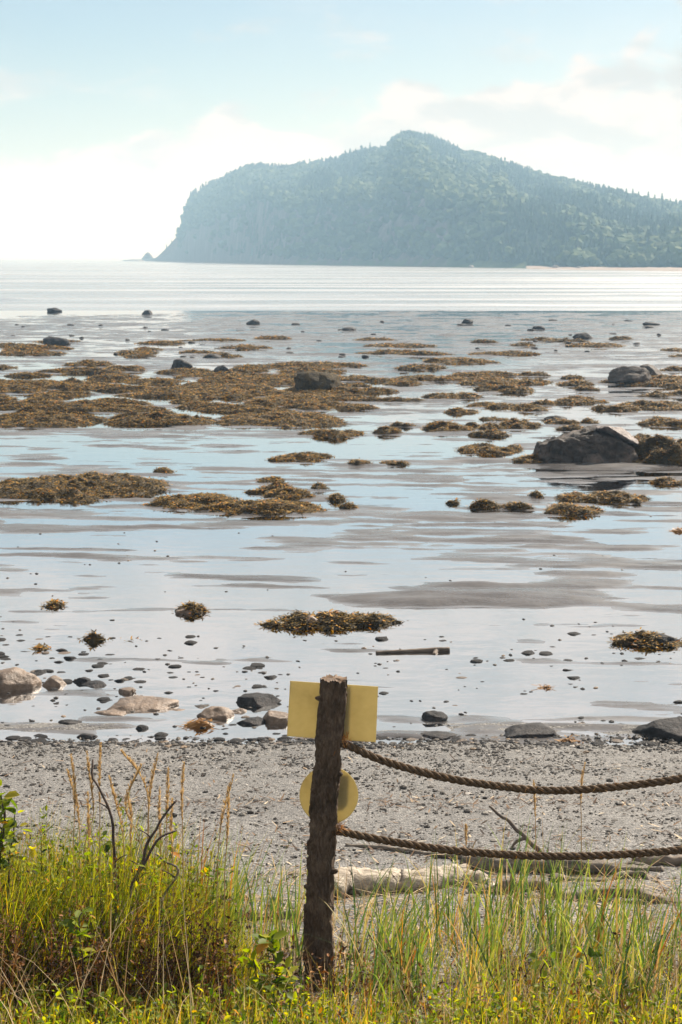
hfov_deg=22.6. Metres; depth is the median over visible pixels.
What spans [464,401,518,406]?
seaweed patch
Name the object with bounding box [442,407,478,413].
seaweed patch
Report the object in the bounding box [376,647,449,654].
driftwood plank
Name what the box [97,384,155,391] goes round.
seaweed patch
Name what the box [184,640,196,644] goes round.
shore pebble
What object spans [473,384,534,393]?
seaweed patch
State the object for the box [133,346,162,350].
seaweed patch
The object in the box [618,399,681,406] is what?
seaweed patch
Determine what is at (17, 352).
seaweed patch
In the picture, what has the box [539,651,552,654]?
shore pebble
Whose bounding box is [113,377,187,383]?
seaweed patch
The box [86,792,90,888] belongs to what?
grass stalk
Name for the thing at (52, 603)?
seaweed patch
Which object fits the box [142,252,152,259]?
sea stack
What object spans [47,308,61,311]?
boulder
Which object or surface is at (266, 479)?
seaweed patch
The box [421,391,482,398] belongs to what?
seaweed patch
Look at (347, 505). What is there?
seaweed patch
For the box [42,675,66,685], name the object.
beach stone
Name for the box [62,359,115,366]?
seaweed patch
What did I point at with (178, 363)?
boulder
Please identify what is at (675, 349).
seaweed patch
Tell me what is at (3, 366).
seaweed patch
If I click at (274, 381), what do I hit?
seaweed patch
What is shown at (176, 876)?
dead twig
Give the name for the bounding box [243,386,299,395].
seaweed patch
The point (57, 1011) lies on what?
herb
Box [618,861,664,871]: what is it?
driftwood log
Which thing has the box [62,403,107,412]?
seaweed patch
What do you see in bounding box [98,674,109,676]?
shore pebble
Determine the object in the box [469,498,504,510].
seaweed patch
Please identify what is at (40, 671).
beach stone
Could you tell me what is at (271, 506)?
seaweed patch
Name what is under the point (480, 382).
seaweed patch
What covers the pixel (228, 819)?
grass stalk
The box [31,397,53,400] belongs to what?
seaweed patch
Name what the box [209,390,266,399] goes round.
seaweed patch
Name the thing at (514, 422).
seaweed patch
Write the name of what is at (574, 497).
seaweed patch
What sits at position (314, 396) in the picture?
seaweed patch
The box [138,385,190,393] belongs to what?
seaweed patch
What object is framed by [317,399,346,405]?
seaweed patch
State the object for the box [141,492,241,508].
seaweed patch
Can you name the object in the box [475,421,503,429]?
seaweed patch
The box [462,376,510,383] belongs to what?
seaweed patch
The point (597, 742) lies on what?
shore pebble
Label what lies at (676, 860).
driftwood log
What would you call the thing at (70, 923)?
leafy sprig
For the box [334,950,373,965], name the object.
driftwood log
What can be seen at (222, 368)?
boulder
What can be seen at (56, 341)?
boulder
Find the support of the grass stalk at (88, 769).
on the beach at (404, 821)
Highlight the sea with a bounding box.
[0,257,681,310]
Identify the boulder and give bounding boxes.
[43,336,70,345]
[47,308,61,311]
[142,310,152,314]
[171,359,192,368]
[203,354,220,357]
[213,365,228,371]
[246,319,259,324]
[294,371,340,390]
[341,327,355,330]
[462,318,473,323]
[532,326,544,329]
[533,425,638,462]
[544,415,566,420]
[572,332,592,338]
[608,366,651,383]
[640,364,661,375]
[643,322,659,325]
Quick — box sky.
[0,0,681,256]
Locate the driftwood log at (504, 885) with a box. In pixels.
[468,878,677,903]
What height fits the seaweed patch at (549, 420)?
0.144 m
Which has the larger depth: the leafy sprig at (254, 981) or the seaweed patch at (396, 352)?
the seaweed patch at (396, 352)
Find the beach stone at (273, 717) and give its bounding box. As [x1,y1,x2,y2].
[263,710,287,723]
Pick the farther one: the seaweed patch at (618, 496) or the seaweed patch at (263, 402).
the seaweed patch at (263, 402)
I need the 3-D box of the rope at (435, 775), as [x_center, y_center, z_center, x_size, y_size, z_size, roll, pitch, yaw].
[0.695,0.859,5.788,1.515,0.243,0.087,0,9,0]
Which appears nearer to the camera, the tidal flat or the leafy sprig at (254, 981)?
the leafy sprig at (254, 981)
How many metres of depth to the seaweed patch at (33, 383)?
44.50 m
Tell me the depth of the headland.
690.51 m
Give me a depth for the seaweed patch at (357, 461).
28.01 m
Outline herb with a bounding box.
[0,798,681,1023]
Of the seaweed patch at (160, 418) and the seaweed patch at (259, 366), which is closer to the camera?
the seaweed patch at (160, 418)
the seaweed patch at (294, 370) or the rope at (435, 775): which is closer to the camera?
the rope at (435, 775)
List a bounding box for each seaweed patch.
[0,342,42,346]
[0,349,68,354]
[0,364,18,368]
[0,379,58,384]
[0,383,47,392]
[0,394,18,401]
[0,399,71,409]
[0,410,110,427]
[0,471,172,502]
[1,347,51,351]
[2,344,74,349]
[4,371,50,376]
[4,399,30,404]
[13,344,52,348]
[15,405,44,412]
[22,380,75,388]
[24,390,94,398]
[27,382,49,388]
[27,643,51,650]
[29,351,52,355]
[29,393,63,400]
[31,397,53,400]
[33,403,91,410]
[34,340,81,342]
[34,366,127,373]
[39,599,67,608]
[46,383,100,389]
[58,376,84,383]
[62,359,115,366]
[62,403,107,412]
[69,397,151,405]
[69,398,140,404]
[70,380,111,385]
[78,629,108,640]
[83,372,139,380]
[84,402,141,408]
[85,383,126,390]
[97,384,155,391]
[100,410,220,425]
[103,365,147,370]
[105,404,171,412]
[110,349,157,354]
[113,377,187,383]
[113,390,188,397]
[123,352,155,357]
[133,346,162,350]
[134,340,186,344]
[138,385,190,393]
[141,378,180,386]
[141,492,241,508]
[152,466,176,473]
[153,367,214,374]
[168,397,200,402]
[172,391,216,398]
[173,401,223,408]
[173,600,210,614]
[175,370,245,377]
[175,382,234,388]
[177,349,214,353]
[178,338,245,340]
[179,400,213,405]
[182,498,328,514]
[183,386,248,392]
[188,375,263,383]
[192,403,270,411]
[196,402,241,411]
[203,351,241,357]
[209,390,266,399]
[211,406,299,413]
[213,410,347,427]
[214,382,266,389]
[215,344,273,349]
[220,372,273,376]
[229,365,268,372]
[230,365,253,371]
[232,364,271,367]
[240,398,277,406]
[243,376,278,379]
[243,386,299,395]
[244,396,318,405]
[244,481,300,493]
[248,383,277,389]
[251,377,294,385]
[254,335,292,339]
[255,476,284,482]
[255,609,408,629]
[258,393,334,400]
[262,487,315,500]
[264,360,339,368]
[265,451,334,461]
[267,373,296,378]
[276,366,346,374]
[281,402,332,409]
[282,385,346,393]
[293,362,342,368]
[296,386,370,394]
[300,428,365,439]
[309,481,329,488]
[312,393,380,400]
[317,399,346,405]
[320,361,369,366]
[327,493,347,501]
[333,402,380,410]
[335,501,359,508]
[338,374,374,381]
[341,395,423,401]
[346,382,371,386]
[347,458,372,464]
[354,377,397,381]
[355,348,416,353]
[356,337,398,340]
[361,387,399,393]
[364,342,437,347]
[370,425,404,434]
[379,459,411,464]
[384,379,421,385]
[386,349,412,354]
[388,421,417,426]
[389,374,463,381]
[392,365,424,370]
[398,350,454,355]
[405,363,446,369]
[419,420,477,431]
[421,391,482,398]
[422,357,444,362]
[425,356,501,363]
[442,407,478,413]
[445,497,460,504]
[450,370,527,376]
[451,376,510,381]
[454,442,524,454]
[457,379,499,385]
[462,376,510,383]
[463,422,480,426]
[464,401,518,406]
[467,350,540,355]
[468,429,511,437]
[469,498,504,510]
[470,402,517,407]
[471,339,499,342]
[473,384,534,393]
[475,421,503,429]
[478,416,508,420]
[499,417,541,428]
[499,500,534,510]
[501,377,556,384]
[509,402,549,411]
[509,453,544,463]
[510,341,538,346]
[517,379,540,384]
[520,337,559,340]
[520,371,550,375]
[526,398,557,404]
[527,490,545,497]
[541,417,571,422]
[542,502,605,515]
[543,337,589,341]
[548,419,580,424]
[554,397,597,404]
[554,490,601,502]
[555,379,595,385]
[555,424,584,430]
[560,374,584,379]
[564,342,624,347]
[565,395,594,399]
[572,385,602,390]
[580,417,600,423]
[588,490,653,503]
[589,403,642,411]
[593,399,608,402]
[598,374,681,387]
[606,627,681,647]
[608,336,631,339]
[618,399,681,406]
[628,405,643,410]
[628,434,681,465]
[632,390,674,397]
[636,415,681,426]
[641,405,681,410]
[647,476,681,484]
[659,366,681,370]
[661,347,681,351]
[665,389,681,395]
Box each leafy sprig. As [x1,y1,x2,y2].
[0,779,19,874]
[2,799,32,908]
[59,906,95,985]
[238,948,271,1013]
[251,928,298,1001]
[281,956,300,1008]
[529,951,555,1007]
[571,945,603,1011]
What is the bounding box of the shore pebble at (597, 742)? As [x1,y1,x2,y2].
[591,741,603,744]
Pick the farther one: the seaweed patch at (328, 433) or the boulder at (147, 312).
the boulder at (147, 312)
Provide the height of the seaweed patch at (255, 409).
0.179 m
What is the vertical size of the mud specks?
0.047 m
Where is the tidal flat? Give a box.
[0,310,681,743]
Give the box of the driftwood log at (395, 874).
[334,863,469,898]
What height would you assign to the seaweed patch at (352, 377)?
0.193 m
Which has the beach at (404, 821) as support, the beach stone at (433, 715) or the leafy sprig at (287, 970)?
the leafy sprig at (287, 970)
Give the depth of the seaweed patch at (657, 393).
41.53 m
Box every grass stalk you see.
[66,768,80,877]
[70,753,76,887]
[83,750,94,902]
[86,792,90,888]
[96,742,101,890]
[108,775,125,895]
[120,749,148,892]
[124,763,146,909]
[126,789,133,881]
[147,752,158,882]
[156,787,161,892]
[164,766,169,910]
[168,797,173,914]
[179,761,184,902]
[216,774,233,952]
[224,786,230,943]
[464,824,467,881]
[533,779,536,877]
[580,762,585,884]
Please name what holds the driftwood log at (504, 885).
on the beach at (404, 821)
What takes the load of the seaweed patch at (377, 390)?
on the tide pool water
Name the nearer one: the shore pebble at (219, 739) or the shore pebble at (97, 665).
the shore pebble at (219, 739)
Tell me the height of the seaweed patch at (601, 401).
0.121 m
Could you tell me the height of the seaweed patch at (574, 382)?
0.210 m
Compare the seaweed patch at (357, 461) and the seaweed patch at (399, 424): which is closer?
the seaweed patch at (357, 461)
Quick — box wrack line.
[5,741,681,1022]
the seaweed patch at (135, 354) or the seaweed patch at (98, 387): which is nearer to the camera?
the seaweed patch at (98, 387)
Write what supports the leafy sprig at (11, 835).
on the meadow grass at (96, 887)
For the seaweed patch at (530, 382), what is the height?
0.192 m
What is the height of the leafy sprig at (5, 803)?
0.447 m
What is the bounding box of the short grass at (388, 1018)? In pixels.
[0,958,681,1023]
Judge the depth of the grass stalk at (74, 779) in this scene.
5.72 m
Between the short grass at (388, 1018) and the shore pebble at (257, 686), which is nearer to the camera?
the short grass at (388, 1018)
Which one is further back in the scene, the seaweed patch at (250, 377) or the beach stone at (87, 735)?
the seaweed patch at (250, 377)
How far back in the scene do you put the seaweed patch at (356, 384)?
44.72 m
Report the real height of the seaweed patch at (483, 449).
0.192 m
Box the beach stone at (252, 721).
[237,717,265,725]
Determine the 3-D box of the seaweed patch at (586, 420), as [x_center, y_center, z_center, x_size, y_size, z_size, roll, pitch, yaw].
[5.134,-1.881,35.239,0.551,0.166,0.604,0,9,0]
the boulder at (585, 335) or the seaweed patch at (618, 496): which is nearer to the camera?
the seaweed patch at (618, 496)
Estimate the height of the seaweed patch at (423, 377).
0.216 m
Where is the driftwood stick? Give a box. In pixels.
[489,805,542,851]
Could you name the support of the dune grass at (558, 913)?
on the beach at (404, 821)
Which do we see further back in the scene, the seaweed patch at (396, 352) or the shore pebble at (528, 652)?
the seaweed patch at (396, 352)
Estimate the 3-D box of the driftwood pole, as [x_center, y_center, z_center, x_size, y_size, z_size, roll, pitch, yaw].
[0.489,1.629,8.100,1.047,0.092,0.065,4,10,27]
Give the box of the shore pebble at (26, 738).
[19,736,31,739]
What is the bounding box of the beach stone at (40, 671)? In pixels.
[34,669,46,672]
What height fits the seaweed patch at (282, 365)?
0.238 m
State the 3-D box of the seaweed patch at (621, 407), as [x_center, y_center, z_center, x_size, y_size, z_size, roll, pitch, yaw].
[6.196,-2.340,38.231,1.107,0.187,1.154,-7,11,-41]
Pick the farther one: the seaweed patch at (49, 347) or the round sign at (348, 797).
the seaweed patch at (49, 347)
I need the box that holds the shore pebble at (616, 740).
[612,739,622,742]
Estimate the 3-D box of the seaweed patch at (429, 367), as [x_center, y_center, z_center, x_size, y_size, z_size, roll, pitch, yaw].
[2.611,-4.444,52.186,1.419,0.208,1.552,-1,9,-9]
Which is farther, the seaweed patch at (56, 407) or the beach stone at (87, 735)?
the seaweed patch at (56, 407)
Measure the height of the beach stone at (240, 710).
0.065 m
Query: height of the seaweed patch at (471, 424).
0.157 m
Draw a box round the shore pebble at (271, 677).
[264,675,276,678]
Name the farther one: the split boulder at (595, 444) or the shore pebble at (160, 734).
the split boulder at (595, 444)
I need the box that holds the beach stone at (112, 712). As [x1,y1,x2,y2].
[94,709,126,715]
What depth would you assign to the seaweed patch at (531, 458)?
28.40 m
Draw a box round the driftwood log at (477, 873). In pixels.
[447,863,494,885]
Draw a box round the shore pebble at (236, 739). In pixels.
[230,738,243,742]
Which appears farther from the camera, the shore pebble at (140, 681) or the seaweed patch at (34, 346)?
the seaweed patch at (34, 346)
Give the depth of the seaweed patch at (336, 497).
23.97 m
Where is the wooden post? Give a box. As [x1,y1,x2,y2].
[302,674,347,990]
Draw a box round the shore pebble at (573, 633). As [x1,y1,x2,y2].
[567,632,580,634]
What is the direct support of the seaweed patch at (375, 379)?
on the tidal flat
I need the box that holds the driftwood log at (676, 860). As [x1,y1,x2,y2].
[631,855,681,865]
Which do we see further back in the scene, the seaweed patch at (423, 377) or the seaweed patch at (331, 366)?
the seaweed patch at (331, 366)
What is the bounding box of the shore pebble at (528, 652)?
[522,650,534,654]
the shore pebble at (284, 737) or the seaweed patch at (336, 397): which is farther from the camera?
the seaweed patch at (336, 397)
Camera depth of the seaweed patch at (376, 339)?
69.19 m
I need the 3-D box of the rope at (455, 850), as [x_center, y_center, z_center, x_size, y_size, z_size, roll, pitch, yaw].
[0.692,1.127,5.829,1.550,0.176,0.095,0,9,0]
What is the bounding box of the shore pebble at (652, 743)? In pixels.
[647,742,657,745]
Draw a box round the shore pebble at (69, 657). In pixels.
[63,656,76,659]
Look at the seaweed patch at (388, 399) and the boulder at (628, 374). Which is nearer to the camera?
the seaweed patch at (388, 399)
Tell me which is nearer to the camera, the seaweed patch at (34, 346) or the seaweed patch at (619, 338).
the seaweed patch at (34, 346)
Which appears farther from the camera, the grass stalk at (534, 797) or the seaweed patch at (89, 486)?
the seaweed patch at (89, 486)
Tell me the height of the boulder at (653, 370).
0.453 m
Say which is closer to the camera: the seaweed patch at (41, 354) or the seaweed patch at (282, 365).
the seaweed patch at (282, 365)
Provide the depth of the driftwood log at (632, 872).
7.57 m
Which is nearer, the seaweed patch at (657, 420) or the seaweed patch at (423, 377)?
the seaweed patch at (657, 420)
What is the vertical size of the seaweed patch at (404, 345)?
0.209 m
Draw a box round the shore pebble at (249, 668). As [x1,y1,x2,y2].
[242,666,255,669]
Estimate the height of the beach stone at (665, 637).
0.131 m
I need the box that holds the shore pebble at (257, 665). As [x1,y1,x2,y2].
[250,663,264,666]
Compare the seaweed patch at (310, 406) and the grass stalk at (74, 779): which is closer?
the grass stalk at (74, 779)
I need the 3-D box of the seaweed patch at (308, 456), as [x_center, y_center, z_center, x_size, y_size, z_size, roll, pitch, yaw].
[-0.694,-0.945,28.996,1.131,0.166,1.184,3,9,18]
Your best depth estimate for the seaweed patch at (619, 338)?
70.00 m
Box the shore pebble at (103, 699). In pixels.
[97,697,109,700]
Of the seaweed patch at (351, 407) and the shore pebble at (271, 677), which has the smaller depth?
the shore pebble at (271, 677)
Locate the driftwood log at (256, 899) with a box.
[214,894,281,905]
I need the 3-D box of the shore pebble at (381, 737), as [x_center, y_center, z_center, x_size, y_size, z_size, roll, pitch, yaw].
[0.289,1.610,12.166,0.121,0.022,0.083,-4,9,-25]
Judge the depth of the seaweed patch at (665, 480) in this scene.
25.78 m
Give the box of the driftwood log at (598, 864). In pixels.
[459,856,648,877]
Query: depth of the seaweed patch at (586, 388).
43.52 m
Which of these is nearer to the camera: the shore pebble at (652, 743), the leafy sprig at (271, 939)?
the leafy sprig at (271, 939)
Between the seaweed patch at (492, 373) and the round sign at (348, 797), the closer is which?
the round sign at (348, 797)
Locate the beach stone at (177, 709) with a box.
[167,708,184,710]
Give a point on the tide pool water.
(420, 683)
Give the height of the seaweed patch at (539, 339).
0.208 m
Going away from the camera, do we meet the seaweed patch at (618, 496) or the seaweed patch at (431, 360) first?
the seaweed patch at (618, 496)
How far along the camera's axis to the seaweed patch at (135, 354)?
58.16 m
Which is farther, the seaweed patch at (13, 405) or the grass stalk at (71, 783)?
the seaweed patch at (13, 405)
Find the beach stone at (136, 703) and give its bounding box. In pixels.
[107,695,178,711]
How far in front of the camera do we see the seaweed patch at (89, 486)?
24.82 m
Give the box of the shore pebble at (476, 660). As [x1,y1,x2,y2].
[470,659,482,662]
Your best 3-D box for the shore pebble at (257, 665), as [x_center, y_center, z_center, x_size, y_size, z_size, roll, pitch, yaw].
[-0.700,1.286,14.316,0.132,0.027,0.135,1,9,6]
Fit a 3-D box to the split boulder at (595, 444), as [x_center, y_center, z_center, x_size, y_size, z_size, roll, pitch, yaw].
[4.120,-1.093,28.640,1.702,0.762,1.447,0,9,0]
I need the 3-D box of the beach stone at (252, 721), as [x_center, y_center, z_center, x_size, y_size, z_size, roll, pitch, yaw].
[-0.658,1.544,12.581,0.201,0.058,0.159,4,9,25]
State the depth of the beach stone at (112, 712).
12.81 m
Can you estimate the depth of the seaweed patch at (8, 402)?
38.89 m
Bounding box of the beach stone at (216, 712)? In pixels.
[197,706,234,718]
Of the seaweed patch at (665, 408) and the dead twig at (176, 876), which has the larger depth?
the seaweed patch at (665, 408)
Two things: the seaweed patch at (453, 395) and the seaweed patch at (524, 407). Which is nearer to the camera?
the seaweed patch at (524, 407)
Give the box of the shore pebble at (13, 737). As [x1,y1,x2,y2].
[5,736,20,739]
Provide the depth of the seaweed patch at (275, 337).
70.26 m
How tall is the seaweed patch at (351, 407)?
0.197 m
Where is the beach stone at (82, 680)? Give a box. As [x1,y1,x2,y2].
[73,677,90,682]
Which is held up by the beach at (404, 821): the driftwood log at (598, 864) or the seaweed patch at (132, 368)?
the driftwood log at (598, 864)
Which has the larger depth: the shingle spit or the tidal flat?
the shingle spit
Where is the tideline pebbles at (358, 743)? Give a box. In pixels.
[0,735,681,758]
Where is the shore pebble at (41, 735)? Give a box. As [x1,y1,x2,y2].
[34,734,47,737]
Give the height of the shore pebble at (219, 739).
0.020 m
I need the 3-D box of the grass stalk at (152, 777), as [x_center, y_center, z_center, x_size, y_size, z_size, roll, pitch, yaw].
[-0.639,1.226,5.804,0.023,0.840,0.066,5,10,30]
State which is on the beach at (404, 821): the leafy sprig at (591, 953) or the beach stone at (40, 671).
the leafy sprig at (591, 953)
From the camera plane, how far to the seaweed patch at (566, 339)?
68.40 m
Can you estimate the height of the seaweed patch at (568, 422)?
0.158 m
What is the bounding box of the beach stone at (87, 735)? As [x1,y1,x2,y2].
[77,733,97,738]
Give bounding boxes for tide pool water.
[0,311,681,745]
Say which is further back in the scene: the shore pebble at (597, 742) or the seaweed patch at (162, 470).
the seaweed patch at (162, 470)
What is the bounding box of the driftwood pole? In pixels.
[345,843,463,858]
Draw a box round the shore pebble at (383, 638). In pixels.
[375,636,387,640]
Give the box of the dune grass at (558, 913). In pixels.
[21,800,681,1023]
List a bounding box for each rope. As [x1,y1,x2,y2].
[332,820,681,863]
[334,732,681,795]
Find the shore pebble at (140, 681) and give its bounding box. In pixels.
[134,680,145,682]
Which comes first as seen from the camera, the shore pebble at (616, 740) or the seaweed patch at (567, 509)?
the shore pebble at (616, 740)
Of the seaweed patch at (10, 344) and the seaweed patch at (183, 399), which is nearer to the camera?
the seaweed patch at (183, 399)
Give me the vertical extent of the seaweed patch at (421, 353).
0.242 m
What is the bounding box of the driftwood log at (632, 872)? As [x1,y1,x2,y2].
[548,870,659,882]
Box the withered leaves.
[0,836,681,1023]
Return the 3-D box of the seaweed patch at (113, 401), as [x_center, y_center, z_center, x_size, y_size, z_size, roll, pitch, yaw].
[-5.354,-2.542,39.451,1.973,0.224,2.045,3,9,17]
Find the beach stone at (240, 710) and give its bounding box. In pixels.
[232,708,246,712]
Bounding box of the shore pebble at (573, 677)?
[567,676,579,678]
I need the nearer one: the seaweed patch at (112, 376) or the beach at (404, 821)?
the beach at (404, 821)
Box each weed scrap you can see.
[176,717,219,729]
[536,684,553,689]
[554,735,583,742]
[669,527,681,532]
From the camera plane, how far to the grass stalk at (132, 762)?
5.85 m
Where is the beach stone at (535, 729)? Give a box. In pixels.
[503,722,557,737]
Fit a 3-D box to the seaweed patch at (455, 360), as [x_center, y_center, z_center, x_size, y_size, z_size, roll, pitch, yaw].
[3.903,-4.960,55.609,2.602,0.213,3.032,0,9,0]
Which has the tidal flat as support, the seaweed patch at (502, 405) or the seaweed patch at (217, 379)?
the seaweed patch at (217, 379)
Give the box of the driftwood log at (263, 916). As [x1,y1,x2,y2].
[241,907,303,921]
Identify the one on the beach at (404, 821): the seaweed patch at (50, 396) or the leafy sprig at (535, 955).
the leafy sprig at (535, 955)
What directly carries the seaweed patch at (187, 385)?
on the tide pool water
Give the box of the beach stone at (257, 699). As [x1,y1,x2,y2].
[236,692,281,706]
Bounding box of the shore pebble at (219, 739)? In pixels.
[213,737,224,740]
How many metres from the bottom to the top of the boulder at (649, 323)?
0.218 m
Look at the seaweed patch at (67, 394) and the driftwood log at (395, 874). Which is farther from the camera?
the seaweed patch at (67, 394)
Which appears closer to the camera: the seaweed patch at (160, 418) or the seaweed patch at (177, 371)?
the seaweed patch at (160, 418)
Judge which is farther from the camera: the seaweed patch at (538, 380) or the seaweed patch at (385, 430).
the seaweed patch at (538, 380)
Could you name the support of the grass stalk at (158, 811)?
on the beach at (404, 821)
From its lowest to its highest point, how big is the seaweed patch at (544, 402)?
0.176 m
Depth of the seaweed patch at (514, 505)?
23.10 m
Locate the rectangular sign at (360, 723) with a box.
[287,681,377,741]
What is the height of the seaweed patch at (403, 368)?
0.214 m
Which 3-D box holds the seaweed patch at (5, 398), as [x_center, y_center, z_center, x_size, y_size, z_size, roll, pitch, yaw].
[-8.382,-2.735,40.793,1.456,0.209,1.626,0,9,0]
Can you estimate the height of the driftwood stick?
0.287 m
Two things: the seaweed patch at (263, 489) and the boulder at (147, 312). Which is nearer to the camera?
the seaweed patch at (263, 489)
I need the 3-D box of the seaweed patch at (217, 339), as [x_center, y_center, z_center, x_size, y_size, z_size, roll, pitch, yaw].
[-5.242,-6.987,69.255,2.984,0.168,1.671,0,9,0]
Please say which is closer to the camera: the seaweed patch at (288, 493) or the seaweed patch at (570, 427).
the seaweed patch at (288, 493)
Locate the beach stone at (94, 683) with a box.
[82,680,105,687]
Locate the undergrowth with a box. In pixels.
[293,858,681,1023]
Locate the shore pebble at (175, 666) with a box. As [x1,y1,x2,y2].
[168,664,181,667]
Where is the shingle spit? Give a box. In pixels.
[526,266,681,270]
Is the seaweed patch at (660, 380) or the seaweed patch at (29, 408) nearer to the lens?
the seaweed patch at (29, 408)
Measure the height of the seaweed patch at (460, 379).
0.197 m
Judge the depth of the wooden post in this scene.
5.79 m
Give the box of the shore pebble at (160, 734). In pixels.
[154,732,167,736]
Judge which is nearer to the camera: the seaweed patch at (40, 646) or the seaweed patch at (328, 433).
the seaweed patch at (40, 646)
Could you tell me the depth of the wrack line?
8.68 m
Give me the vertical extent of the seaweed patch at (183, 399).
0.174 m
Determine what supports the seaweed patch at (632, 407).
on the tide pool water
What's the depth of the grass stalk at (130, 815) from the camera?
5.83 m
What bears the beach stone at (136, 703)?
on the tidal flat
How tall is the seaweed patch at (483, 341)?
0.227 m
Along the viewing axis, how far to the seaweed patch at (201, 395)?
41.26 m
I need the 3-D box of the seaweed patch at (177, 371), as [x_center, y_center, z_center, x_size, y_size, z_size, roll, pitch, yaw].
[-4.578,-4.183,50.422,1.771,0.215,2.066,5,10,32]
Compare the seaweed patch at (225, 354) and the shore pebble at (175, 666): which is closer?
the shore pebble at (175, 666)
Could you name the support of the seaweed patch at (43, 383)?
on the tide pool water
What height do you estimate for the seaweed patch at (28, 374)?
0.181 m
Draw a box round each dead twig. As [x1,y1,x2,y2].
[91,759,126,912]
[128,830,176,949]
[134,799,177,927]
[155,853,179,946]
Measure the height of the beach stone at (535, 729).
0.076 m
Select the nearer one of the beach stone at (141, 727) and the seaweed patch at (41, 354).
the beach stone at (141, 727)
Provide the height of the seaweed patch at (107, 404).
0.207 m
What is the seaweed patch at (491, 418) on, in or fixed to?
on the tidal flat
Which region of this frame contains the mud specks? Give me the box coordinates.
[0,516,681,741]
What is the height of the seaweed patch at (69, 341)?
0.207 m
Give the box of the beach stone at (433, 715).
[421,710,447,720]
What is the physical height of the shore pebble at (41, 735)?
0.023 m
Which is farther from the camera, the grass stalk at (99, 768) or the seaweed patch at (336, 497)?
the seaweed patch at (336, 497)
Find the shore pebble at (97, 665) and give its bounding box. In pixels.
[92,664,103,667]
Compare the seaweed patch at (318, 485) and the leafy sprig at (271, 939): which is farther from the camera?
the seaweed patch at (318, 485)
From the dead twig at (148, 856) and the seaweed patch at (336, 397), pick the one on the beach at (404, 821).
the dead twig at (148, 856)
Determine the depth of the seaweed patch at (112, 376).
47.48 m
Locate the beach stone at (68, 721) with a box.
[58,719,81,724]
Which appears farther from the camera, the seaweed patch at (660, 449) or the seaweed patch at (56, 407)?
the seaweed patch at (56, 407)
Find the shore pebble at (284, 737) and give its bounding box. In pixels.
[277,736,291,739]
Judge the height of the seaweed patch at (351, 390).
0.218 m
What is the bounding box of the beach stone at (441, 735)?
[420,731,457,739]
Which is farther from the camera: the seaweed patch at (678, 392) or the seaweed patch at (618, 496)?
the seaweed patch at (678, 392)
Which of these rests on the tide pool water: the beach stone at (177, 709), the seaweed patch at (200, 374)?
the seaweed patch at (200, 374)
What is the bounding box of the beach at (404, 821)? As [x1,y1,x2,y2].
[0,667,681,1023]
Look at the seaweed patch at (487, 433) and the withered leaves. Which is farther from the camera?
the seaweed patch at (487, 433)
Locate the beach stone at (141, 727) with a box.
[135,725,148,729]
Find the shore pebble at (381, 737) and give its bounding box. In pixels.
[376,736,386,739]
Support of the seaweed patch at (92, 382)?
on the tide pool water
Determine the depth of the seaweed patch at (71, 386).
44.15 m
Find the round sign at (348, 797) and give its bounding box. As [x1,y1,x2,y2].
[299,769,357,821]
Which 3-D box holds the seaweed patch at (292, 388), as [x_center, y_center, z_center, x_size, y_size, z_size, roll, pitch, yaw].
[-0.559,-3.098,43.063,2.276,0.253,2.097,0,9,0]
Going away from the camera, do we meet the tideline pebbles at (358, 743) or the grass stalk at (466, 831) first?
the grass stalk at (466, 831)
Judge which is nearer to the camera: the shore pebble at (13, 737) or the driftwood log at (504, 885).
the driftwood log at (504, 885)
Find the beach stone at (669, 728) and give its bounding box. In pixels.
[632,717,681,740]
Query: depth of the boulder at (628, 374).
45.73 m
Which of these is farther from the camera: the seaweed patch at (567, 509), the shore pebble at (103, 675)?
the seaweed patch at (567, 509)
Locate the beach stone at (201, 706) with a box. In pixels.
[194,704,209,707]
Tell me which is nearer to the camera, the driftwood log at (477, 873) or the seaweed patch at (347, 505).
the driftwood log at (477, 873)
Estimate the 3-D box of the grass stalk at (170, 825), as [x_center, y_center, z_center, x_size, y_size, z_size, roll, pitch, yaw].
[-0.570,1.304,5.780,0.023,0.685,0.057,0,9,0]
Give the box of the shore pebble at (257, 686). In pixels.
[252,684,262,687]
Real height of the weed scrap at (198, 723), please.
0.112 m
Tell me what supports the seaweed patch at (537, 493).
on the tidal flat
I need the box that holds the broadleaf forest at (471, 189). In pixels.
[175,130,681,266]
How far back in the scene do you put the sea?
186.40 m
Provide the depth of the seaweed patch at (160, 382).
45.26 m
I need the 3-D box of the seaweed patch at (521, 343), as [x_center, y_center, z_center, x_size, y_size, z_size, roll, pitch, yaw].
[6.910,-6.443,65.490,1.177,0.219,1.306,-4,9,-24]
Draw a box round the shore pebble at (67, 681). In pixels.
[63,679,72,683]
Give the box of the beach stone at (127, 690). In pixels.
[118,687,135,693]
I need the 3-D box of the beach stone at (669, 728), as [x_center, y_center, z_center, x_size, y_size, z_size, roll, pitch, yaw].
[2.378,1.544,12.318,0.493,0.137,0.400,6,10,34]
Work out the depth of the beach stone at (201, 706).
13.02 m
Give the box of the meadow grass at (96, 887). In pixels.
[0,784,308,1023]
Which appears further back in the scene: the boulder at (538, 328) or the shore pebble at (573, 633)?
the boulder at (538, 328)

